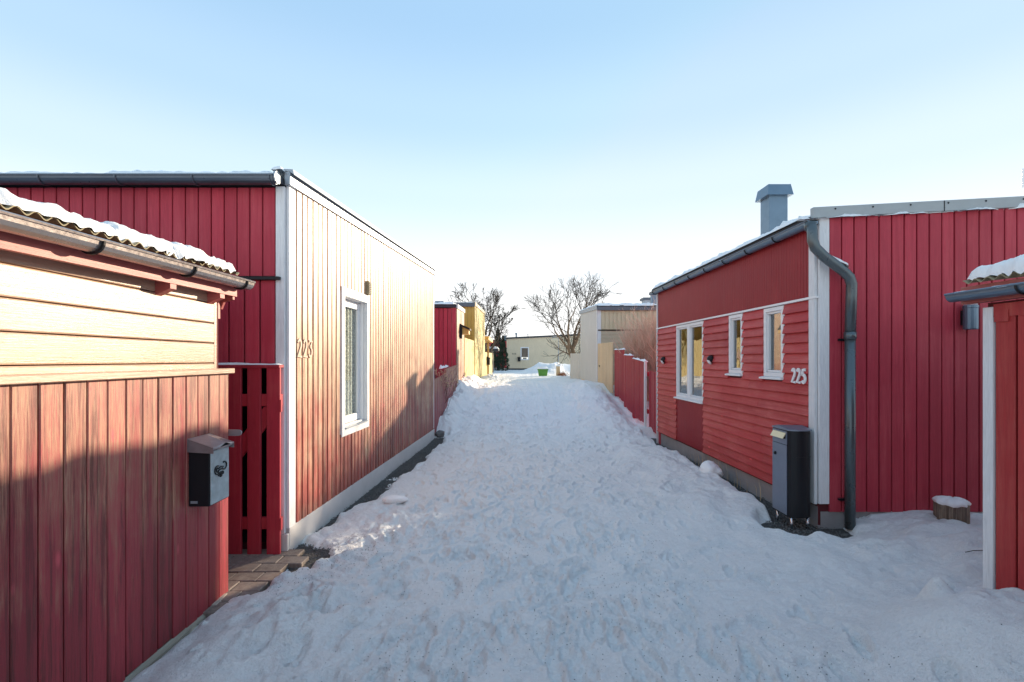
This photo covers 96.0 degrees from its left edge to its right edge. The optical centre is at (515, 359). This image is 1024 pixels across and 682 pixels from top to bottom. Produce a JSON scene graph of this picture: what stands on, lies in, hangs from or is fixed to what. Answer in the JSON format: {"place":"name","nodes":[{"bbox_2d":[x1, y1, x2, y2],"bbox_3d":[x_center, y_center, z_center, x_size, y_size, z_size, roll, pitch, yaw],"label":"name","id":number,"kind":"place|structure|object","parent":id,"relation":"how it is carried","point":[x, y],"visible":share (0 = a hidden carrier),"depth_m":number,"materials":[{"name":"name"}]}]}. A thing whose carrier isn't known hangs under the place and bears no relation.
{"place":"outdoors","nodes":[
{"label":"outdoors","id":0,"kind":"place"},
{"bbox_2d":[203,549,308,617],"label":"paving","id":1,"kind":"structure","parent":0,"point":[250,574],"depth_m":3.50,"materials":[{"name":"brown stone"}]},
{"bbox_2d":[0,0,1023,358],"label":"sky","id":2,"kind":"structure","parent":0,"point":[516,147],"materials":[{"name":"blue"}]},
{"bbox_2d":[243,437,852,587],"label":"gravel ground","id":3,"kind":"structure","parent":0,"point":[311,555],"depth_m":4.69,"materials":[{"name":"grey gravel"}]},
{"bbox_2d":[0,368,241,681],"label":"board fence","id":4,"kind":"object","parent":3,"relation":"on","point":[113,556],"visible":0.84,"depth_m":2.18,"materials":[{"name":"paint"}]},
{"bbox_2d":[187,433,233,506],"bbox_3d":[-1.884,0.675,2.864,0.170,0.420,0.218,0,0,0],"label":"mailbox","id":5,"kind":"object","parent":4,"relation":"attached to","point":[208,469],"visible":1,"depth_m":2.77,"materials":[{"name":"black metal"}]},
{"bbox_2d":[435,430,444,437],"bbox_3d":[-1.588,1.570,9.576,0.241,0.211,0.285,0,0,0],"label":"kerb stone","id":6,"kind":"object","parent":3,"relation":"on","point":[439,433],"visible":0.79,"depth_m":9.49,"materials":[{"name":"grey stone"}]},
{"bbox_2d":[434,365,456,436],"bbox_3d":[-1.750,0.911,11.450,0.181,1.576,4.000,0,0,0],"label":"garden fence","id":7,"kind":"object","parent":3,"relation":"on","point":[440,399],"visible":0.59,"depth_m":10.56,"materials":[{"name":"paint"}]},
{"bbox_2d":[434,363,465,408],"bbox_3d":[-1.855,0.731,10.868,1.467,1.542,1.471,0,0,0],"label":"seed head bush","id":8,"kind":"object","parent":3,"relation":"on","point":[447,384],"visible":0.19,"depth_m":10.95,"materials":[{"name":"plant"}]},
{"bbox_2d":[434,355,466,384],"bbox_3d":[-2.113,0.544,12.664,1.584,1.518,1.218,0,0,0],"label":"dry bush","id":9,"kind":"object","parent":3,"relation":"on","point":[447,367],"visible":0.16,"depth_m":12.43,"materials":[{"name":"brown plant"}]},
{"bbox_2d":[434,301,470,383],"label":"wooden house","id":10,"kind":"structure","parent":3,"relation":"on","point":[451,330],"depth_m":13.48,"materials":[{"name":"red paint"}]},
{"bbox_2d":[608,296,655,400],"bbox_3d":[4.288,-0.337,12.788,3.573,3.487,3.652,0,0,36],"label":"garden bush","id":11,"kind":"object","parent":3,"relation":"on","point":[643,346],"visible":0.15,"depth_m":12.39,"materials":[{"name":"brown plant"}]},
{"bbox_2d":[614,348,655,432],"bbox_3d":[2.863,0.675,11.129,0.156,1.970,4.022,0,0,0],"label":"stepped fence","id":12,"kind":"object","parent":3,"relation":"on","point":[631,373],"visible":0.87,"depth_m":10.85,"materials":[{"name":"red paint"}]},
{"bbox_2d":[598,342,613,392],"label":"board gate","id":13,"kind":"structure","parent":12,"relation":"attached to","point":[605,363],"depth_m":13.99,"materials":[{"name":"beige wood"}]},
{"bbox_2d":[699,460,722,476],"bbox_3d":[2.594,1.475,6.142,0.259,0.248,0.355,0,0,0],"label":"snow lump","id":14,"kind":"object","parent":3,"relation":"on","point":[708,466],"visible":0.68,"depth_m":6.03,"materials":[{"name":"white snow"}]},
{"bbox_2d":[693,454,760,500],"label":"dry stalks","id":15,"kind":"object","parent":3,"relation":"on","point":[737,480],"visible":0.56,"depth_m":5.80,"materials":[{"name":"plant"}]},
{"bbox_2d":[770,425,811,529],"bbox_3d":[2.719,1.153,4.543,0.268,1.015,0.311,0,0,0],"label":"post box","id":16,"kind":"object","parent":3,"relation":"on","point":[791,456],"visible":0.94,"depth_m":4.42,"materials":[{"name":"black metal"}]},
{"bbox_2d":[772,441,786,514],"bbox_3d":[2.611,1.165,4.565,0.025,0.670,0.242,0,0,0],"label":"door","id":17,"kind":"structure","parent":16,"relation":"in","point":[779,451],"depth_m":4.56,"materials":[{"name":"grey metal"}]},
{"bbox_2d":[649,168,1023,529],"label":"wooden house","id":18,"kind":"structure","parent":3,"relation":"on","point":[851,336],"depth_m":4.43,"materials":[{"name":"wood"}]},
{"bbox_2d":[673,321,703,403],"bbox_3d":[2.841,0.043,7.497,0.120,1.255,1.126,0,0,-2],"label":"window","id":19,"kind":"structure","parent":18,"relation":"in","point":[689,396],"depth_m":7.50,"materials":[{"name":"white paint"}]},
{"bbox_2d":[725,313,743,375],"bbox_3d":[2.881,-0.187,5.997,0.120,0.795,0.396,0,0,-2],"label":"window","id":20,"kind":"structure","parent":18,"relation":"in","point":[733,371],"depth_m":6.09,"materials":[{"name":"white paint"}]},
{"bbox_2d":[759,305,784,379],"bbox_3d":[2.904,-0.182,5.160,0.120,0.805,0.421,0,0,-2],"label":"window","id":21,"kind":"structure","parent":18,"relation":"in","point":[769,373],"depth_m":5.27,"materials":[{"name":"white paint"}]},
{"bbox_2d":[932,495,970,523],"bbox_3d":[3.993,1.384,4.203,0.279,0.266,0.236,0,0,0],"label":"tree stump","id":22,"kind":"object","parent":3,"relation":"on","point":[950,507],"visible":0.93,"depth_m":4.14,"materials":[{"name":"brown wood"}]},
{"bbox_2d":[944,254,1023,589],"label":"garden shed","id":23,"kind":"structure","parent":3,"relation":"on","point":[1003,444],"depth_m":2.78,"materials":[{"name":"red paint"}]},
{"bbox_2d":[130,362,1023,681],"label":"snowy path","id":24,"kind":"structure","parent":0,"point":[880,592],"depth_m":3.22,"materials":[{"name":"white snow"}]},
{"bbox_2d":[0,187,255,374],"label":"garden shed","id":25,"kind":"structure","parent":24,"relation":"on","point":[79,293],"depth_m":2.25,"materials":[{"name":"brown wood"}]},
{"bbox_2d":[0,166,436,550],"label":"wooden house","id":26,"kind":"structure","parent":24,"relation":"on","point":[332,310],"depth_m":4.25,"materials":[{"name":"red paint"}]},
{"bbox_2d":[218,362,283,553],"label":"garden gate","id":27,"kind":"structure","parent":26,"relation":"attached to","point":[254,522],"depth_m":3.78,"materials":[{"name":"red paint"}]},
{"bbox_2d":[340,286,368,436],"bbox_3d":[-1.894,0.023,5.310,0.165,1.615,0.800,0,0,3],"label":"window","id":28,"kind":"structure","parent":26,"relation":"in","point":[349,298],"depth_m":5.56,"materials":[{"name":"white paint"}]},
{"bbox_2d":[382,495,407,503],"bbox_3d":[-1.326,1.555,5.085,0.292,0.116,0.116,0,0,-9],"label":"snow lump","id":29,"kind":"object","parent":24,"relation":"on","point":[392,499],"visible":0.95,"depth_m":5.05,"materials":[{"name":"white snow"}]},
{"bbox_2d":[434,302,485,377],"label":"wooden house","id":30,"kind":"structure","parent":24,"relation":"on","point":[474,316],"depth_m":18.61,"materials":[{"name":"wood"}]},
{"bbox_2d":[464,338,473,376],"bbox_3d":[-1.707,0.245,17.001,0.068,2.007,1.947,0,0,5],"label":"yellow fence","id":31,"kind":"object","parent":24,"relation":"on","point":[469,355],"visible":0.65,"depth_m":16.73,"materials":[{"name":"yellow wood"}]},
{"bbox_2d":[446,282,519,354],"bbox_3d":[-2.175,-2.094,31.051,5.073,6.216,4.225,0,0,0],"label":"bare tree","id":32,"kind":"object","parent":24,"relation":"on","point":[490,315],"visible":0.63,"depth_m":31.24,"materials":[{"name":"brown plant"}]},
{"bbox_2d":[485,352,491,374],"bbox_3d":[-1.487,0.257,25.300,0.069,1.275,4.603,0,0,2],"label":"board fence","id":33,"kind":"object","parent":24,"relation":"on","point":[490,365],"visible":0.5,"depth_m":25.83,"materials":[{"name":"yellow wood"}]},
{"bbox_2d":[485,335,492,373],"bbox_3d":[-2.210,-0.115,24.032,1.980,2.231,2.336,0,0,0],"label":"timber porch","id":34,"kind":"object","parent":24,"relation":"on","point":[488,339],"visible":0.13,"depth_m":24.55,"materials":[{"name":"yellow wood"}]},
{"bbox_2d":[489,346,498,371],"bbox_3d":[-2.275,0.032,32.482,2.250,1.936,1.836,0,0,0],"label":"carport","id":35,"kind":"object","parent":24,"relation":"on","point":[495,349],"visible":0.19,"depth_m":31.95,"materials":[{"name":"wood"}]},
{"bbox_2d":[486,336,506,367],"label":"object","id":36,"kind":"structure","parent":24,"relation":"on","point":[498,346],"depth_m":48.00,"materials":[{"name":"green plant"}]},
{"bbox_2d":[494,329,505,370],"bbox_3d":[-1.391,-0.783,36.995,1.269,3.609,1.354,0,0,0],"label":"thuja","id":37,"kind":"object","parent":24,"relation":"on","point":[498,344],"visible":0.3,"depth_m":36.78,"materials":[{"name":"green plant"}]},
{"bbox_2d":[496,336,508,370],"bbox_3d":[-0.977,-0.466,36.527,1.147,2.956,1.185,0,0,0],"label":"thuja","id":38,"kind":"object","parent":24,"relation":"on","point":[504,358],"visible":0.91,"depth_m":36.33,"materials":[{"name":"green plant"}]},
{"bbox_2d":[537,367,547,375],"bbox_3d":[1.500,0.640,24.985,0.580,0.520,0.470,0,0,0],"label":"grit bin","id":39,"kind":"object","parent":24,"relation":"on","point":[542,371],"visible":0.98,"depth_m":24.81,"materials":[{"name":"green plastic"}]},
{"bbox_2d":[506,333,579,369],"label":"wooden house","id":40,"kind":"structure","parent":24,"relation":"on","point":[533,349],"depth_m":38.98,"materials":[{"name":"wood"}]},
{"bbox_2d":[520,347,528,359],"bbox_3d":[0.810,-0.505,39.025,0.720,1.110,0.130,0,0,0],"label":"window","id":41,"kind":"structure","parent":40,"relation":"in","point":[524,351],"depth_m":39.07,"materials":[{"name":"white paint"}]},
{"bbox_2d":[551,336,558,362],"bbox_3d":[2.820,-0.360,33.000,0.515,2.721,0.515,0,0,37],"label":"street lamp","id":42,"kind":"object","parent":24,"relation":"on","point":[554,337],"visible":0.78,"depth_m":32.97,"materials":[{"name":"grey metal"}]},
{"bbox_2d":[556,365,559,375],"bbox_3d":[2.330,0.605,24.995,0.220,0.671,0.210,0,0,0],"label":"wooden post","id":43,"kind":"object","parent":24,"relation":"on","point":[557,369],"visible":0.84,"depth_m":24.91,"materials":[{"name":"beige wood"}]},
{"bbox_2d":[521,272,622,364],"bbox_3d":[3.227,-1.991,26.480,5.770,6.072,5.139,0,0,0],"label":"bare tree","id":44,"kind":"object","parent":24,"relation":"on","point":[568,346],"visible":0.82,"depth_m":26.01,"materials":[{"name":"brown plant"}]},
{"bbox_2d":[570,353,580,378],"bbox_3d":[2.713,0.333,21.860,0.547,1.205,4.289,0,0,0],"label":"pale fence","id":45,"kind":"object","parent":24,"relation":"on","point":[574,365],"visible":0.73,"depth_m":20.23,"materials":[{"name":"grey wood"}]},
{"bbox_2d":[579,293,655,381],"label":"wooden house","id":46,"kind":"structure","parent":24,"relation":"on","point":[597,325],"depth_m":15.59,"materials":[{"name":"beige wood"}]},
{"bbox_2d":[268,445,1001,680],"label":"grit","id":47,"kind":"object","parent":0,"point":[534,609],"visible":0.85,"depth_m":3.13,"materials":[{"name":"gravel"}]}
]}

